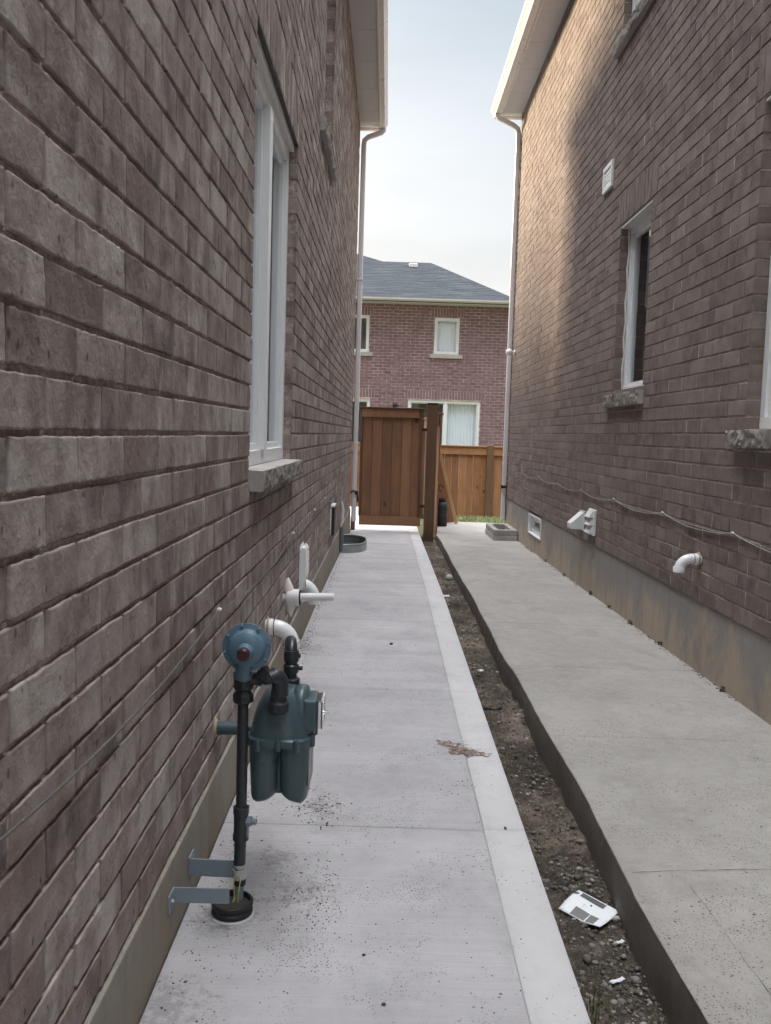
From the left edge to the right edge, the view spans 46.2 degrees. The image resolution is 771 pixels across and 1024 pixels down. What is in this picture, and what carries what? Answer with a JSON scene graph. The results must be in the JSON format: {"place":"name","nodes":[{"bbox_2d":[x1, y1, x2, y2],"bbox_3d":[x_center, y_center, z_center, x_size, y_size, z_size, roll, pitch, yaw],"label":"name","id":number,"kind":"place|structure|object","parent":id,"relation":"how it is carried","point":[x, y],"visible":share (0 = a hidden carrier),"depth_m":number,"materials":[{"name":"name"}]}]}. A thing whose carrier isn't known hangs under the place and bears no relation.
{"place":"outdoors","nodes":[
{"label":"outdoors","id":0,"kind":"place"},
{"bbox_2d":[139,529,529,1023],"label":"path","id":1,"kind":"structure","parent":0,"point":[374,771],"depth_m":2.67,"materials":[{"name":"concrete"}]},
{"bbox_2d":[210,889,253,924],"bbox_3d":[-0.408,1.096,2.400,0.117,0.140,0.117,2,5,0],"label":"pipe sleeve","id":2,"kind":"object","parent":1,"relation":"on","point":[236,912],"visible":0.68,"depth_m":2.36,"materials":[{"name":"plastic"}]},
{"bbox_2d":[350,520,354,530],"bbox_3d":[-0.479,0.253,13.146,0.065,0.350,0.070,2,5,0],"label":"gate post","id":3,"kind":"object","parent":1,"relation":"on","point":[352,525],"visible":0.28,"depth_m":13.11,"materials":[{"name":"brown wood"}]},
{"bbox_2d":[438,740,491,756],"bbox_3d":[0.306,0.972,3.705,0.273,0.001,0.139,5,6,31],"label":"clay smear","id":4,"kind":"object","parent":1,"relation":"on","point":[460,749],"visible":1,"depth_m":3.69,"materials":[{"name":"brown soil"}]},
{"bbox_2d":[350,506,418,531],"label":"patio","id":5,"kind":"structure","parent":0,"point":[389,527],"depth_m":13.86,"materials":[{"name":"concrete"}]},
{"bbox_2d":[350,497,503,536],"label":"lawn","id":6,"kind":"structure","parent":0,"point":[420,528],"depth_m":15.29,"materials":[{"name":"plant"}]},
{"bbox_2d":[350,442,502,517],"bbox_3d":[0.022,-0.632,20.015,18.000,1.825,0.140,2,5,0],"label":"wooden fence","id":7,"kind":"object","parent":6,"relation":"on","point":[485,470],"visible":0.07,"depth_m":20.00,"materials":[{"name":"brown wood"}]},
{"bbox_2d":[420,413,443,539],"bbox_3d":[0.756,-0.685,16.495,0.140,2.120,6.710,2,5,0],"label":"gate post","id":8,"kind":"object","parent":6,"relation":"on","point":[437,471],"visible":0.23,"depth_m":13.56,"materials":[{"name":"brown wood"}]},
{"bbox_2d":[357,0,525,295],"label":"sky","id":9,"kind":"structure","parent":0,"point":[439,180],"materials":[{"name":"white"}]},
{"bbox_2d":[456,515,504,522],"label":"grass","id":10,"kind":"structure","parent":0,"point":[472,518],"depth_m":17.74,"materials":[{"name":"green plant"}]},
{"bbox_2d":[409,530,590,1023],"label":"path border","id":11,"kind":"object","parent":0,"point":[550,989],"visible":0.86,"depth_m":2.77,"materials":[{"name":"concrete"}]},
{"bbox_2d":[421,538,668,1023],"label":"soil","id":12,"kind":"structure","parent":0,"point":[551,844],"depth_m":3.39,"materials":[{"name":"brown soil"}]},
{"bbox_2d":[423,403,437,541],"bbox_3d":[0.644,-0.497,13.036,0.157,2.132,0.155,2,5,0],"label":"gate post","id":13,"kind":"object","parent":12,"relation":"on","point":[430,470],"visible":0.85,"depth_m":12.96,"materials":[{"name":"brown wood"}]},
{"bbox_2d":[358,406,426,525],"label":"wooden gate","id":14,"kind":"structure","parent":13,"relation":"attached to","point":[390,464],"depth_m":13.03,"materials":[{"name":"brown wood"}]},
{"bbox_2d":[445,574,452,580],"bbox_3d":[0.646,0.669,9.190,0.083,0.070,0.083,2,5,0],"label":"white stone","id":15,"kind":"object","parent":12,"relation":"on","point":[448,577],"visible":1,"depth_m":9.16,"materials":[{"name":"white stone"}]},
{"bbox_2d":[482,706,501,710],"bbox_3d":[0.566,1.050,4.826,0.104,0.023,0.034,1,5,-9],"label":"bark piece","id":16,"kind":"object","parent":12,"relation":"on","point":[491,708],"visible":0.91,"depth_m":4.82,"materials":[{"name":"brown wood"}]},
{"bbox_2d":[432,553,666,1023],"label":"dead stalks","id":17,"kind":"object","parent":12,"relation":"on","point":[589,1002],"visible":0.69,"depth_m":3.05,"materials":[{"name":"brown plant"}]},
{"bbox_2d":[559,890,616,926],"bbox_3d":[0.624,1.217,2.773,0.134,0.014,0.188,-2,6,-38],"label":"paper sheet","id":18,"kind":"object","parent":12,"relation":"on","point":[598,913],"visible":0.99,"depth_m":2.77,"materials":[{"name":"grey paper"}]},
{"bbox_2d":[452,550,723,1023],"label":"weeds","id":19,"kind":"object","parent":12,"relation":"on","point":[592,1012],"visible":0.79,"depth_m":2.31,"materials":[{"name":"green"}]},
{"bbox_2d":[609,977,624,983],"bbox_3d":[0.629,1.271,2.451,0.046,0.004,0.015,-1,6,-29],"label":"paper scrap","id":20,"kind":"object","parent":12,"relation":"on","point":[620,979],"visible":1,"depth_m":2.45,"materials":[{"name":"white paper"}]},
{"bbox_2d":[436,522,770,1023],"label":"sidewalk","id":21,"kind":"structure","parent":0,"point":[665,756],"depth_m":3.75,"materials":[{"name":"concrete"}]},
{"bbox_2d":[437,498,447,526],"bbox_3d":[0.907,-0.003,14.551,0.197,0.460,0.197,2,5,0],"label":"gas cylinder","id":22,"kind":"object","parent":21,"relation":"on","point":[442,513],"visible":0.85,"depth_m":14.48,"materials":[{"name":"black metal"}]},
{"bbox_2d":[439,463,453,522],"bbox_3d":[0.980,-0.347,15.274,0.428,1.090,0.030,2,5,0],"label":"wood plank","id":23,"kind":"object","parent":21,"relation":"on","point":[443,493],"visible":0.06,"depth_m":15.26,"materials":[{"name":"brown wood"}]},
{"bbox_2d":[160,534,736,1023],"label":"soil crumbs","id":24,"kind":"object","parent":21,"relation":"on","point":[346,840],"visible":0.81,"depth_m":2.71,"materials":[{"name":"soil"}]},
{"bbox_2d":[440,448,457,523],"bbox_3d":[1.031,-0.439,15.015,0.392,1.273,0.030,2,5,0],"label":"lumber stick","id":25,"kind":"object","parent":21,"relation":"on","point":[448,490],"visible":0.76,"depth_m":15.00,"materials":[{"name":"brown wood"}]},
{"bbox_2d":[485,523,517,540],"bbox_3d":[1.662,0.286,13.018,0.338,0.152,1.000,2,5,0],"label":"block ring","id":26,"kind":"object","parent":21,"relation":"on","point":[500,532],"visible":1,"depth_m":12.53,"materials":[{"name":"concrete"}]},
{"bbox_2d":[433,536,707,1023],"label":"sidewalk edge","id":27,"kind":"object","parent":21,"relation":"attached to","point":[673,998],"visible":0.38,"depth_m":2.91,"materials":[{"name":"concrete"}]},
{"bbox_2d":[642,869,757,871],"bbox_3d":[1.267,1.100,2.747,1.050,0.001,0.055,2,5,0],"label":"sidewalk crack","id":28,"kind":"object","parent":21,"relation":"on","point":[696,870],"visible":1,"depth_m":2.74,"materials":[{"name":"grey concrete"}]},
{"bbox_2d":[690,885,770,994],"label":"sidewalk crack","id":29,"kind":"object","parent":21,"relation":"on","point":[730,940],"visible":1,"depth_m":2.37,"materials":[{"name":"grey concrete"}]},
{"label":"ground","id":30,"kind":"structure","parent":0,"visible":0},
{"bbox_2d":[0,0,387,1023],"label":"brick house","id":31,"kind":"structure","parent":30,"relation":"on","point":[182,188],"depth_m":1.96,"materials":[{"name":"brown brick"}]},
{"bbox_2d":[0,467,339,842],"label":"wall cable","id":32,"kind":"object","parent":31,"relation":"attached to","point":[39,805],"depth_m":1.75,"materials":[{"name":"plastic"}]},
{"bbox_2d":[168,623,328,915],"bbox_3d":[-0.355,0.720,2.518,0.394,0.892,0.663,2,5,0],"label":"gas meter","id":33,"kind":"object","parent":31,"relation":"attached to","point":[278,734],"visible":1,"depth_m":2.40,"materials":[{"name":"metal"}]},
{"bbox_2d":[248,33,293,465],"bbox_3d":[-0.545,-1.028,4.018,0.095,1.615,1.452,2,5,0],"label":"window","id":34,"kind":"structure","parent":31,"relation":"in","point":[273,141],"depth_m":3.96,"materials":[{"name":"white plastic"}]},
{"bbox_2d":[265,616,299,647],"bbox_3d":[-0.459,0.525,3.962,0.173,0.130,0.096,2,5,0],"label":"pvc elbow","id":35,"kind":"object","parent":31,"relation":"attached to","point":[283,630],"visible":0.79,"depth_m":3.93,"materials":[{"name":"white plastic"}]},
{"bbox_2d":[299,542,308,589],"bbox_3d":[-0.499,0.332,5.550,0.042,0.275,0.230,2,5,0],"label":"vent cover","id":36,"kind":"object","parent":31,"relation":"attached to","point":[303,562],"visible":0.94,"depth_m":5.45,"materials":[{"name":"white plastic"}]},
{"bbox_2d":[283,577,334,616],"bbox_3d":[-0.402,0.437,4.606,0.283,0.204,0.088,2,5,0],"label":"pvc vent pipe","id":37,"kind":"object","parent":31,"relation":"attached to","point":[292,597],"visible":0.98,"depth_m":4.58,"materials":[{"name":"plastic"}]},
{"bbox_2d":[301,578,319,604],"bbox_3d":[-0.470,0.473,5.512,0.148,0.171,0.102,2,5,0],"label":"pvc elbow","id":38,"kind":"object","parent":31,"relation":"attached to","point":[309,587],"visible":0.56,"depth_m":5.48,"materials":[{"name":"white plastic"}]},
{"bbox_2d":[330,503,335,535],"bbox_3d":[-0.498,0.067,8.522,0.046,0.283,0.294,2,5,0],"label":"vent box","id":39,"kind":"object","parent":31,"relation":"attached to","point":[332,519],"visible":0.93,"depth_m":8.39,"materials":[{"name":"white plastic"}]},
{"bbox_2d":[339,501,344,551],"bbox_3d":[-0.482,0.155,10.011,0.044,0.562,0.065,4,5,19],"label":"cable cover","id":40,"kind":"object","parent":31,"relation":"attached to","point":[341,528],"visible":0.99,"depth_m":9.99,"materials":[{"name":"plastic"}]},
{"bbox_2d":[339,534,366,553],"bbox_3d":[-0.368,0.314,10.612,0.301,0.271,1.029,2,5,0],"label":"window well","id":41,"kind":"object","parent":31,"relation":"attached to","point":[354,543],"depth_m":10.42,"materials":[{"name":"metal"}]},
{"bbox_2d":[350,490,358,501],"bbox_3d":[-0.442,-0.228,12.806,0.129,0.176,0.060,0,5,-16],"label":"hose bib","id":42,"kind":"object","parent":31,"relation":"attached to","point":[356,492],"visible":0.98,"depth_m":12.79,"materials":[{"name":"black metal"}]},
{"bbox_2d":[351,254,508,493],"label":"brick house","id":43,"kind":"structure","parent":30,"relation":"on","point":[432,333],"depth_m":26.74,"materials":[{"name":"brown brick"}]},
{"bbox_2d":[351,398,369,441],"bbox_3d":[-1.074,-2.548,27.365,1.582,2.142,0.900,2,5,0],"label":"window","id":44,"kind":"structure","parent":43,"relation":"in","point":[362,402],"depth_m":27.77,"materials":[{"name":"white plastic"}]},
{"bbox_2d":[354,315,369,351],"bbox_3d":[-1.028,-5.320,27.127,1.502,1.487,0.900,2,5,0],"label":"window","id":45,"kind":"structure","parent":43,"relation":"in","point":[365,320],"depth_m":27.53,"materials":[{"name":"white plastic"}]},
{"bbox_2d":[408,399,479,480],"bbox_3d":[1.702,-2.048,27.401,2.552,3.012,0.900,2,5,0],"label":"window","id":46,"kind":"structure","parent":43,"relation":"in","point":[460,421],"depth_m":27.03,"materials":[{"name":"white glass"}]},
{"bbox_2d":[434,318,459,354],"bbox_3d":[1.811,-5.222,27.127,1.142,1.467,0.900,2,5,0],"label":"window","id":47,"kind":"structure","parent":43,"relation":"in","point":[446,330],"depth_m":26.80,"materials":[{"name":"white plastic"}]},
{"bbox_2d":[491,0,770,724],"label":"brick house","id":48,"kind":"structure","parent":30,"relation":"on","point":[638,371],"depth_m":6.45,"materials":[{"name":"brick"},{"name":"metal"},{"name":"glass"}]},
{"bbox_2d":[506,349,514,355],"bbox_3d":[1.843,-2.358,13.342,0.136,0.100,0.104,2,5,0],"label":"wall sensor","id":49,"kind":"object","parent":48,"relation":"attached to","point":[509,352],"depth_m":13.31,"materials":[{"name":"white plastic"}]},
{"bbox_2d":[528,513,541,540],"bbox_3d":[1.893,0.176,11.171,0.117,0.253,0.932,2,5,0],"label":"window","id":50,"kind":"structure","parent":48,"relation":"in","point":[533,520],"depth_m":11.43,"materials":[{"name":"white plastic"}]},
{"bbox_2d":[567,510,584,530],"bbox_3d":[1.779,0.075,8.443,0.129,0.180,0.190,2,5,0],"label":"vent hood","id":51,"kind":"object","parent":48,"relation":"attached to","point":[577,520],"visible":0.97,"depth_m":8.37,"materials":[{"name":"white plastic"}]},
{"bbox_2d":[584,508,596,535],"bbox_3d":[1.811,0.088,8.002,0.065,0.227,0.220,2,5,0],"label":"louvred vent","id":52,"kind":"object","parent":48,"relation":"attached to","point":[590,521],"visible":1,"depth_m":7.92,"materials":[{"name":"white plastic"}]},
{"bbox_2d":[602,159,614,195],"bbox_3d":[1.923,-2.884,7.796,0.028,0.225,0.320,2,5,0],"label":"wall vent","id":53,"kind":"object","parent":48,"relation":"attached to","point":[608,170],"depth_m":7.75,"materials":[{"name":"white plastic"}]},
{"bbox_2d":[632,0,639,12],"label":"window","id":54,"kind":"structure","parent":48,"relation":"in","point":[634,2],"depth_m":7.39,"materials":[{"name":"white plastic"}]},
{"bbox_2d":[621,200,652,389],"bbox_3d":[2.383,-1.585,6.963,0.976,1.737,1.272,2,5,0],"label":"window","id":55,"kind":"structure","parent":48,"relation":"in","point":[639,226],"depth_m":7.36,"materials":[{"name":"white plastic"}]},
{"bbox_2d":[517,453,770,552],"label":"wall cable","id":56,"kind":"object","parent":48,"relation":"attached to","point":[718,532],"depth_m":5.71,"materials":[{"name":"white plastic"}]},
{"bbox_2d":[673,552,701,572],"bbox_3d":[1.766,0.290,5.270,0.173,0.125,0.089,2,5,0],"label":"pvc elbow","id":57,"kind":"object","parent":48,"relation":"attached to","point":[682,563],"visible":0.98,"depth_m":5.24,"materials":[{"name":"white plastic"}]},
{"bbox_2d":[759,95,770,428],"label":"window","id":58,"kind":"structure","parent":48,"relation":"in","point":[765,408],"depth_m":4.60,"materials":[{"name":"white plastic"}]}
]}

